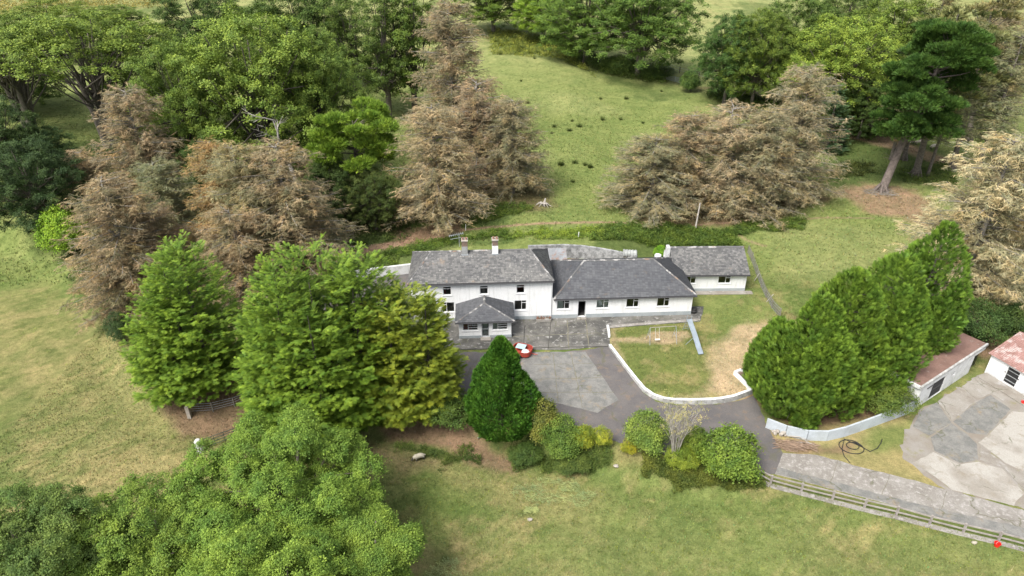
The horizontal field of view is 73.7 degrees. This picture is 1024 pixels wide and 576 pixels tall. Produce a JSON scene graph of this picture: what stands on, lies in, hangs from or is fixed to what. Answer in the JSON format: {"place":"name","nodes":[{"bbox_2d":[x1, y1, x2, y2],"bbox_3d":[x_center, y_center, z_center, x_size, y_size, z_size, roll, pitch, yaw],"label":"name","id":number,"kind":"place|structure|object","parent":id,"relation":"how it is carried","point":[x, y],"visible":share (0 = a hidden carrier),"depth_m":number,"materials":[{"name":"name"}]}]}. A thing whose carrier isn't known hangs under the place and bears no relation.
{"place":"outdoors","nodes":[
{"label":"outdoors","id":0,"kind":"place"},
{"bbox_2d":[0,0,1023,575],"bbox_3d":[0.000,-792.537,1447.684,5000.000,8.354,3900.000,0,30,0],"label":"ground","id":1,"kind":"structure","parent":0,"point":[32,304],"depth_m":64.16,"materials":[{"name":"green plant"}]},
{"bbox_2d":[0,94,53,183],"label":"holly tree","id":2,"kind":"object","parent":1,"relation":"on","point":[6,133],"visible":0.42,"depth_m":97.85,"materials":[{"name":"green plant"}]},
{"bbox_2d":[0,12,74,127],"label":"ash tree","id":3,"kind":"object","parent":1,"relation":"on","point":[19,88],"visible":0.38,"depth_m":120.05,"materials":[{"name":"green plant"}]},
{"bbox_2d":[0,47,74,106],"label":"hawthorn tree","id":4,"kind":"object","parent":1,"relation":"on","point":[39,89],"visible":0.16,"depth_m":134.87,"materials":[{"name":"green plant"}]},
{"bbox_2d":[1,122,85,180],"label":"holly tree","id":5,"kind":"object","parent":1,"relation":"on","point":[51,130],"visible":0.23,"depth_m":103.49,"materials":[{"name":"green plant"}]},
{"bbox_2d":[0,132,88,236],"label":"holly tree","id":6,"kind":"object","parent":1,"relation":"on","point":[48,191],"visible":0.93,"depth_m":85.47,"materials":[{"name":"green plant"}]},
{"bbox_2d":[0,0,113,56],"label":"beech tree","id":7,"kind":"object","parent":1,"relation":"on","point":[25,12],"visible":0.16,"depth_m":169.64,"materials":[{"name":"green plant"}]},
{"bbox_2d":[30,204,94,255],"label":"willow shrub","id":8,"kind":"object","parent":1,"relation":"on","point":[52,226],"visible":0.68,"depth_m":84.08,"materials":[{"name":"green plant"}]},
{"bbox_2d":[0,477,132,575],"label":"ash tree","id":9,"kind":"object","parent":1,"relation":"on","point":[34,546],"visible":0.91,"depth_m":40.30,"materials":[{"name":"green plant"}]},
{"bbox_2d":[0,5,177,148],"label":"ash tree","id":10,"kind":"object","parent":1,"relation":"on","point":[53,45],"visible":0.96,"depth_m":109.22,"materials":[{"name":"green plant"}]},
{"bbox_2d":[53,146,126,223],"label":"dead spruce","id":11,"kind":"object","parent":1,"relation":"on","point":[89,167],"visible":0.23,"depth_m":91.08,"materials":[{"name":"brown plant"}]},
{"bbox_2d":[50,169,204,335],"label":"dead spruce","id":12,"kind":"object","parent":1,"relation":"on","point":[118,270],"visible":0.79,"depth_m":70.24,"materials":[{"name":"brown plant"}]},
{"bbox_2d":[85,27,186,120],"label":"beech tree","id":13,"kind":"object","parent":1,"relation":"on","point":[125,75],"visible":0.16,"depth_m":117.99,"materials":[{"name":"green plant"}]},
{"bbox_2d":[86,82,198,221],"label":"dead spruce","id":14,"kind":"object","parent":1,"relation":"on","point":[140,151],"visible":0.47,"depth_m":88.85,"materials":[{"name":"brown plant"}]},
{"bbox_2d":[60,467,238,575],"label":"ash tree","id":15,"kind":"object","parent":1,"relation":"on","point":[141,538],"visible":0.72,"depth_m":41.42,"materials":[{"name":"green plant"}]},
{"bbox_2d":[123,153,207,255],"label":"dead spruce","id":16,"kind":"object","parent":1,"relation":"on","point":[171,195],"visible":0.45,"depth_m":81.19,"materials":[{"name":"brown plant"}]},
{"bbox_2d":[125,204,206,299],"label":"dead spruce","id":17,"kind":"object","parent":1,"relation":"on","point":[173,230],"visible":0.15,"depth_m":75.66,"materials":[{"name":"brown plant"}]},
{"bbox_2d":[122,35,247,182],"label":"beech tree","id":18,"kind":"object","parent":1,"relation":"on","point":[169,95],"visible":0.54,"depth_m":95.65,"materials":[{"name":"green plant"}]},
{"bbox_2d":[116,230,258,412],"bbox_3d":[-28.354,2.608,60.036,13.018,15.701,11.770,-9,31,-15],"label":"cypress tree","id":19,"kind":"object","parent":1,"relation":"on","point":[174,360],"visible":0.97,"depth_m":58.41,"materials":[{"name":"green plant"}]},
{"bbox_2d":[149,0,258,77],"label":"beech tree","id":20,"kind":"object","parent":1,"relation":"on","point":[183,25],"visible":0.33,"depth_m":148.22,"materials":[{"name":"green plant"}]},
{"bbox_2d":[178,136,254,255],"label":"dead spruce","id":21,"kind":"object","parent":1,"relation":"on","point":[203,149],"visible":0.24,"depth_m":79.08,"materials":[{"name":"brown plant"}]},
{"bbox_2d":[185,202,295,319],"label":"dead spruce","id":22,"kind":"object","parent":1,"relation":"on","point":[233,251],"visible":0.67,"depth_m":73.09,"materials":[{"name":"brown plant"}]},
{"bbox_2d":[195,140,297,275],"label":"dead spruce","id":23,"kind":"object","parent":1,"relation":"on","point":[227,164],"visible":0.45,"depth_m":75.12,"materials":[{"name":"brown plant"}]},
{"bbox_2d":[161,0,340,176],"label":"beech tree","id":24,"kind":"object","parent":1,"relation":"on","point":[264,90],"visible":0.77,"depth_m":95.97,"materials":[{"name":"green plant"}]},
{"bbox_2d":[172,512,360,575],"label":"ash tree","id":25,"kind":"object","parent":1,"relation":"on","point":[297,557],"visible":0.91,"depth_m":38.46,"materials":[{"name":"green plant"}]},
{"bbox_2d":[160,400,391,575],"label":"ash tree","id":26,"kind":"object","parent":1,"relation":"on","point":[273,487],"visible":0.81,"depth_m":45.00,"materials":[{"name":"green plant"}]},
{"bbox_2d":[223,136,368,289],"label":"dead spruce","id":27,"kind":"object","parent":1,"relation":"on","point":[288,215],"visible":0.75,"depth_m":75.99,"materials":[{"name":"brown plant"}]},
{"bbox_2d":[238,0,357,77],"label":"beech tree","id":28,"kind":"object","parent":1,"relation":"on","point":[308,11],"visible":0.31,"depth_m":141.32,"materials":[{"name":"green plant"}]},
{"bbox_2d":[231,232,397,455],"bbox_3d":[-16.368,3.853,56.581,14.206,17.800,14.405,14,33,23],"label":"cypress tree","id":29,"kind":"object","parent":1,"relation":"on","point":[286,345],"visible":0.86,"depth_m":54.20,"materials":[{"name":"green plant"}]},
{"bbox_2d":[273,23,368,157],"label":"beech tree","id":30,"kind":"object","parent":1,"relation":"on","point":[333,65],"visible":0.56,"depth_m":101.36,"materials":[{"name":"green plant"}]},
{"bbox_2d":[295,159,362,222],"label":"hawthorn tree","id":31,"kind":"object","parent":1,"relation":"on","point":[337,180],"visible":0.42,"depth_m":87.79,"materials":[{"name":"green plant"}]},
{"bbox_2d":[316,0,386,105],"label":"beech tree","id":32,"kind":"object","parent":1,"relation":"on","point":[353,43],"visible":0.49,"depth_m":128.17,"materials":[{"name":"green plant"}]},
{"bbox_2d":[304,95,399,214],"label":"broadleaf tree","id":33,"kind":"object","parent":1,"relation":"on","point":[373,139],"visible":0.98,"depth_m":87.67,"materials":[{"name":"green plant"}]},
{"bbox_2d":[310,239,419,426],"bbox_3d":[-12.662,3.467,58.890,11.076,15.705,11.338,-13,32,-21],"label":"cypress tree","id":34,"kind":"object","parent":1,"relation":"on","point":[351,336],"visible":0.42,"depth_m":56.28,"materials":[{"name":"green plant"}]},
{"bbox_2d":[314,502,428,575],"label":"ash tree","id":35,"kind":"object","parent":1,"relation":"on","point":[391,547],"visible":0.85,"depth_m":41.93,"materials":[{"name":"green plant"}]},
{"bbox_2d":[342,167,401,229],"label":"hawthorn tree","id":36,"kind":"object","parent":1,"relation":"on","point":[373,206],"visible":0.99,"depth_m":87.53,"materials":[{"name":"green plant"}]},
{"bbox_2d":[347,0,420,117],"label":"beech tree","id":37,"kind":"object","parent":1,"relation":"on","point":[386,85],"visible":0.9,"depth_m":125.03,"materials":[{"name":"green plant"}]},
{"bbox_2d":[371,0,443,113],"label":"beech tree","id":38,"kind":"object","parent":1,"relation":"on","point":[411,38],"visible":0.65,"depth_m":126.94,"materials":[{"name":"green plant"}]},
{"bbox_2d":[354,275,468,430],"bbox_3d":[-8.840,5.074,58.404,10.311,13.406,10.666,-6,31,-10],"label":"cypress tree","id":39,"kind":"object","parent":1,"relation":"on","point":[422,377],"visible":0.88,"depth_m":56.75,"materials":[{"name":"green plant"}]},
{"bbox_2d":[391,439,481,472],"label":"brambles","id":40,"kind":"object","parent":1,"relation":"on","point":[432,452],"visible":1,"depth_m":57.64,"materials":[{"name":"green plant"}]},
{"bbox_2d":[362,226,514,266],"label":"nettles","id":41,"kind":"object","parent":1,"relation":"on","point":[422,245],"visible":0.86,"depth_m":86.58,"materials":[{"name":"green plant"}]},
{"bbox_2d":[380,99,500,236],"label":"dead spruce","id":42,"kind":"object","parent":1,"relation":"on","point":[440,170],"visible":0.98,"depth_m":87.16,"materials":[{"name":"brown plant"}]},
{"bbox_2d":[424,385,469,431],"bbox_3d":[-5.476,10.245,59.835,5.437,3.253,5.934,0,30,0],"label":"shrub","id":43,"kind":"object","parent":1,"relation":"on","point":[451,415],"visible":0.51,"depth_m":58.15,"materials":[{"name":"green plant"}]},
{"bbox_2d":[399,0,502,140],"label":"dead spruce","id":44,"kind":"object","parent":1,"relation":"on","point":[444,27],"visible":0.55,"depth_m":114.64,"materials":[{"name":"brown plant"}]},
{"bbox_2d":[436,74,530,194],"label":"dead spruce","id":45,"kind":"object","parent":1,"relation":"on","point":[475,115],"visible":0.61,"depth_m":98.59,"materials":[{"name":"brown plant"}]},
{"bbox_2d":[449,0,535,31],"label":"oak tree","id":46,"kind":"object","parent":1,"relation":"on","point":[491,10],"visible":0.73,"depth_m":197.19,"materials":[{"name":"green plant"}]},
{"bbox_2d":[462,334,542,443],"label":"thuja tree","id":47,"kind":"object","parent":1,"relation":"on","point":[500,377],"visible":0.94,"depth_m":55.78,"materials":[{"name":"green plant"}]},
{"bbox_2d":[0,75,1022,285],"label":"pasture grass","id":48,"kind":"structure","parent":1,"relation":"on","point":[791,232],"depth_m":102.07,"materials":[{"name":"green plant"}]},
{"bbox_2d":[474,95,556,203],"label":"dead spruce","id":49,"kind":"object","parent":1,"relation":"on","point":[510,146],"visible":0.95,"depth_m":97.15,"materials":[{"name":"brown plant"}]},
{"bbox_2d":[509,0,572,40],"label":"oak tree","id":50,"kind":"object","parent":1,"relation":"on","point":[524,22],"visible":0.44,"depth_m":187.18,"materials":[{"name":"green plant"}]},
{"bbox_2d":[487,25,597,77],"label":"rough grass","id":51,"kind":"structure","parent":1,"relation":"on","point":[526,43],"depth_m":185.03,"materials":[{"name":"green plant"}]},
{"bbox_2d":[522,394,564,445],"bbox_3d":[2.459,11.021,57.743,3.789,4.278,3.985,-14,33,-23],"label":"shrub","id":52,"kind":"object","parent":1,"relation":"on","point":[538,422],"visible":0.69,"depth_m":56.66,"materials":[{"name":"green plant"}]},
{"bbox_2d":[510,440,613,474],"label":"brambles","id":53,"kind":"object","parent":1,"relation":"on","point":[543,465],"visible":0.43,"depth_m":56.48,"materials":[{"name":"green plant"}]},
{"bbox_2d":[537,412,587,460],"bbox_3d":[4.023,12.302,56.613,4.237,3.740,4.624,-8,31,-13],"label":"shrub","id":54,"kind":"object","parent":1,"relation":"on","point":[558,440],"visible":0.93,"depth_m":55.72,"materials":[{"name":"green plant"}]},
{"bbox_2d":[550,445,595,477],"bbox_3d":[5.076,14.211,56.395,3.802,1.278,3.614,-6,30,-10],"label":"shrub","id":55,"kind":"object","parent":1,"relation":"on","point":[563,465],"visible":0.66,"depth_m":55.66,"materials":[{"name":"green plant"}]},
{"bbox_2d":[529,0,633,63],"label":"oak tree","id":56,"kind":"object","parent":1,"relation":"on","point":[578,15],"visible":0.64,"depth_m":166.44,"materials":[{"name":"green plant"}]},
{"bbox_2d":[528,244,637,258],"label":"retaining wall","id":57,"kind":"structure","parent":1,"relation":"on","point":[573,251],"depth_m":85.50,"materials":[{"name":"grey stone"}]},
{"bbox_2d":[548,32,668,82],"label":"brambles","id":58,"kind":"object","parent":1,"relation":"on","point":[593,61],"visible":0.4,"depth_m":167.62,"materials":[{"name":"green plant"}]},
{"bbox_2d":[572,0,710,76],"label":"oak tree","id":59,"kind":"object","parent":1,"relation":"on","point":[647,28],"visible":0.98,"depth_m":153.55,"materials":[{"name":"green plant"}]},
{"bbox_2d":[622,405,671,458],"bbox_3d":[11.034,11.712,56.042,4.188,4.042,3.982,18,35,28],"label":"shrub","id":60,"kind":"object","parent":1,"relation":"on","point":[645,436],"visible":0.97,"depth_m":55.08,"materials":[{"name":"green plant"}]},
{"bbox_2d":[591,132,705,228],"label":"dead spruce","id":61,"kind":"object","parent":1,"relation":"on","point":[644,175],"visible":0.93,"depth_m":93.70,"materials":[{"name":"brown plant"}]},
{"bbox_2d":[586,217,745,249],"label":"nettles","id":62,"kind":"object","parent":1,"relation":"on","point":[621,227],"visible":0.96,"depth_m":90.54,"materials":[{"name":"green plant"}]},
{"bbox_2d":[626,107,728,219],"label":"dead spruce","id":63,"kind":"object","parent":1,"relation":"on","point":[688,123],"visible":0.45,"depth_m":94.35,"materials":[{"name":"brown plant"}]},
{"bbox_2d":[609,344,752,403],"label":"garden wall","id":64,"kind":"structure","parent":1,"relation":"on","point":[716,400],"depth_m":62.07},
{"bbox_2d":[657,389,708,457],"bbox_3d":[13.114,11.146,53.457,4.000,7.584,4.094,0,30,0],"label":"bare shrub","id":65,"kind":"object","parent":1,"relation":"on","point":[674,434],"visible":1,"depth_m":53.18,"materials":[{"name":"beige plant"}]},
{"bbox_2d":[370,470,1017,575],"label":"weeds","id":66,"kind":"object","parent":1,"relation":"on","point":[660,491],"visible":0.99,"depth_m":49.79,"materials":[{"name":"green plant"}]},
{"bbox_2d":[640,451,767,495],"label":"brambles","id":67,"kind":"object","parent":1,"relation":"on","point":[698,478],"visible":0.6,"depth_m":54.12,"materials":[{"name":"green plant"}]},
{"bbox_2d":[662,245,752,294],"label":"end wing","id":68,"kind":"structure","parent":1,"relation":"on","point":[715,270],"depth_m":78.91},
{"bbox_2d":[673,97,781,224],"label":"dead spruce","id":69,"kind":"object","parent":1,"relation":"on","point":[727,139],"visible":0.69,"depth_m":93.27,"materials":[{"name":"brown plant"}]},
{"bbox_2d":[688,10,769,103],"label":"oak tree","id":70,"kind":"object","parent":1,"relation":"on","point":[719,40],"visible":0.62,"depth_m":138.41,"materials":[{"name":"green plant"}]},
{"bbox_2d":[694,420,764,484],"bbox_3d":[17.001,12.869,53.245,5.408,4.975,5.142,2,30,3],"label":"shrub","id":71,"kind":"object","parent":1,"relation":"on","point":[739,459],"visible":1,"depth_m":52.07,"materials":[{"name":"green plant"}]},
{"bbox_2d":[715,6,802,108],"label":"oak tree","id":72,"kind":"object","parent":1,"relation":"on","point":[761,71],"visible":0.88,"depth_m":134.23,"materials":[{"name":"green plant"}]},
{"bbox_2d":[705,105,813,231],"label":"dead spruce","id":73,"kind":"object","parent":1,"relation":"on","point":[768,165],"visible":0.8,"depth_m":92.58,"materials":[{"name":"brown plant"}]},
{"bbox_2d":[741,315,797,400],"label":"hedge conifer","id":74,"kind":"object","parent":1,"relation":"on","point":[748,360],"visible":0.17,"depth_m":60.68,"materials":[{"name":"green plant"}]},
{"bbox_2d":[704,80,877,140],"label":"brambles","id":75,"kind":"object","parent":1,"relation":"on","point":[745,97],"visible":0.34,"depth_m":143.34,"materials":[{"name":"green plant"}]},
{"bbox_2d":[753,0,840,101],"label":"oak tree","id":76,"kind":"object","parent":1,"relation":"on","point":[811,18],"visible":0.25,"depth_m":137.27,"materials":[{"name":"green plant"}]},
{"bbox_2d":[747,58,853,216],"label":"dead spruce","id":77,"kind":"object","parent":1,"relation":"on","point":[814,89],"visible":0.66,"depth_m":94.90,"materials":[{"name":"brown plant"}]},
{"bbox_2d":[745,292,860,431],"bbox_3d":[24.805,5.839,57.646,8.605,12.840,8.213,0,30,0],"label":"hedge conifer","id":78,"kind":"object","parent":1,"relation":"on","point":[811,314],"visible":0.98,"depth_m":55.92,"materials":[{"name":"green plant"}]},
{"bbox_2d":[805,83,854,153],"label":"blue spruce","id":79,"kind":"object","parent":1,"relation":"on","point":[837,114],"visible":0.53,"depth_m":118.93,"materials":[{"name":"green plant"}]},
{"bbox_2d":[771,12,905,118],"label":"oak tree","id":80,"kind":"object","parent":1,"relation":"on","point":[845,56],"visible":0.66,"depth_m":122.53,"materials":[{"name":"green plant"}]},
{"bbox_2d":[784,266,893,421],"bbox_3d":[28.230,4.480,58.538,8.813,14.313,9.892,22,36,33],"label":"hedge conifer","id":81,"kind":"object","parent":1,"relation":"on","point":[869,335],"visible":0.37,"depth_m":57.00,"materials":[{"name":"green plant"}]},
{"bbox_2d":[765,401,917,440],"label":"curved wall","id":82,"kind":"structure","parent":1,"relation":"on","point":[828,435],"depth_m":57.94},
{"bbox_2d":[825,77,895,138],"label":"hawthorn tree","id":83,"kind":"object","parent":1,"relation":"on","point":[863,119],"visible":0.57,"depth_m":121.82,"materials":[{"name":"green plant"}]},
{"bbox_2d":[757,470,1023,543],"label":"rail fence","id":84,"kind":"object","parent":1,"relation":"on","point":[931,520],"visible":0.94,"depth_m":50.42,"materials":[{"name":"grey wood"}]},
{"bbox_2d":[848,250,934,402],"bbox_3d":[33.610,3.095,61.264,8.273,13.854,9.213,-7,31,-11],"label":"hedge conifer","id":85,"kind":"object","parent":1,"relation":"on","point":[905,300],"visible":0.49,"depth_m":58.58,"materials":[{"name":"green plant"}]},
{"bbox_2d":[845,0,942,98],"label":"oak tree","id":86,"kind":"object","parent":1,"relation":"on","point":[903,28],"visible":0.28,"depth_m":137.47,"materials":[{"name":"green plant"}]},
{"bbox_2d":[864,375,923,417],"bbox_3d":[33.362,9.610,60.360,5.716,3.298,5.237,8,31,14],"label":"shrub","id":87,"kind":"object","parent":1,"relation":"on","point":[892,406],"visible":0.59,"depth_m":59.28,"materials":[{"name":"green plant"}]},
{"bbox_2d":[764,480,1023,551],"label":"road kerb","id":88,"kind":"structure","parent":1,"relation":"on","point":[873,511],"depth_m":50.63,"materials":[{"name":"concrete"}]},
{"bbox_2d":[879,220,974,356],"bbox_3d":[38.494,0.598,63.856,8.206,15.444,7.948,13,33,22],"label":"hedge conifer","id":89,"kind":"object","parent":1,"relation":"on","point":[945,305],"visible":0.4,"depth_m":61.84,"materials":[{"name":"green plant"}]},
{"bbox_2d":[869,16,1000,193],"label":"pine tree","id":90,"kind":"object","parent":1,"relation":"on","point":[915,82],"visible":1,"depth_m":96.32,"materials":[{"name":"green plant"}]},
{"bbox_2d":[881,332,988,404],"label":"flat roof shed","id":91,"kind":"structure","parent":1,"relation":"on","point":[941,371],"depth_m":63.09,"materials":[{"name":"white paint"}]},
{"bbox_2d":[882,4,990,177],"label":"pine tree","id":92,"kind":"object","parent":1,"relation":"on","point":[945,13],"visible":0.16,"depth_m":99.02,"materials":[{"name":"green plant"}]},
{"bbox_2d":[882,128,1023,326],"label":"dead spruce","id":93,"kind":"object","parent":1,"relation":"on","point":[985,252],"visible":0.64,"depth_m":71.11,"materials":[{"name":"beige plant"}]},
{"bbox_2d":[900,377,1023,508],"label":"concrete yard","id":94,"kind":"structure","parent":1,"relation":"on","point":[967,437],"depth_m":57.32,"materials":[{"name":"concrete"}]},
{"bbox_2d":[953,296,1014,345],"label":"laurel shrub","id":95,"kind":"object","parent":1,"relation":"on","point":[977,331],"visible":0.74,"depth_m":67.80,"materials":[{"name":"green plant"}]},
{"bbox_2d":[946,28,1023,171],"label":"pine tree","id":96,"kind":"object","parent":1,"relation":"on","point":[989,80],"visible":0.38,"depth_m":102.77,"materials":[{"name":"green plant"}]},
{"bbox_2d":[956,30,1023,175],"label":"dead spruce","id":97,"kind":"object","parent":1,"relation":"on","point":[997,118],"visible":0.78,"depth_m":103.69,"materials":[{"name":"brown plant"}]},
{"bbox_2d":[962,0,1023,141],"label":"pine tree","id":98,"kind":"object","parent":1,"relation":"on","point":[1017,4],"visible":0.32,"depth_m":117.18,"materials":[{"name":"green plant"}]},
{"bbox_2d":[976,332,1023,405],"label":"rusty roof barn","id":99,"kind":"structure","parent":1,"relation":"on","point":[1003,372],"depth_m":63.98,"materials":[{"name":"white paint"}]},
{"bbox_2d":[304,274,782,473],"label":"driveway","id":100,"kind":"structure","parent":0,"point":[632,397],"depth_m":61.00,"materials":[{"name":"grey asphalt"}]},
{"bbox_2d":[520,352,617,412],"bbox_3d":[4.964,8.814,64.826,9.511,0.155,9.386,0,30,0],"label":"tarmac patch","id":101,"kind":"object","parent":100,"relation":"on","point":[574,379],"visible":0.92,"depth_m":64.89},
{"bbox_2d":[408,306,703,349],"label":"patio","id":102,"kind":"structure","parent":0,"point":[564,333],"depth_m":71.97,"materials":[{"name":"grey stone"}]},
{"bbox_2d":[407,236,554,321],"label":"farmhouse","id":103,"kind":"object","parent":102,"relation":"on","point":[522,280],"visible":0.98,"depth_m":72.40,"materials":[{"name":"white paint"}]},
{"bbox_2d":[455,295,515,340],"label":"porch","id":104,"kind":"object","parent":102,"relation":"on","point":[485,318],"visible":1,"depth_m":70.59,"materials":[{"name":"white paint"}]},
{"bbox_2d":[550,257,696,319],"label":"long wing","id":105,"kind":"structure","parent":102,"relation":"on","point":[583,289],"depth_m":74.23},
{"bbox_2d":[775,453,1023,535],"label":"road","id":106,"kind":"structure","parent":0,"point":[876,482],"depth_m":52.99,"materials":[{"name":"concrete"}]},
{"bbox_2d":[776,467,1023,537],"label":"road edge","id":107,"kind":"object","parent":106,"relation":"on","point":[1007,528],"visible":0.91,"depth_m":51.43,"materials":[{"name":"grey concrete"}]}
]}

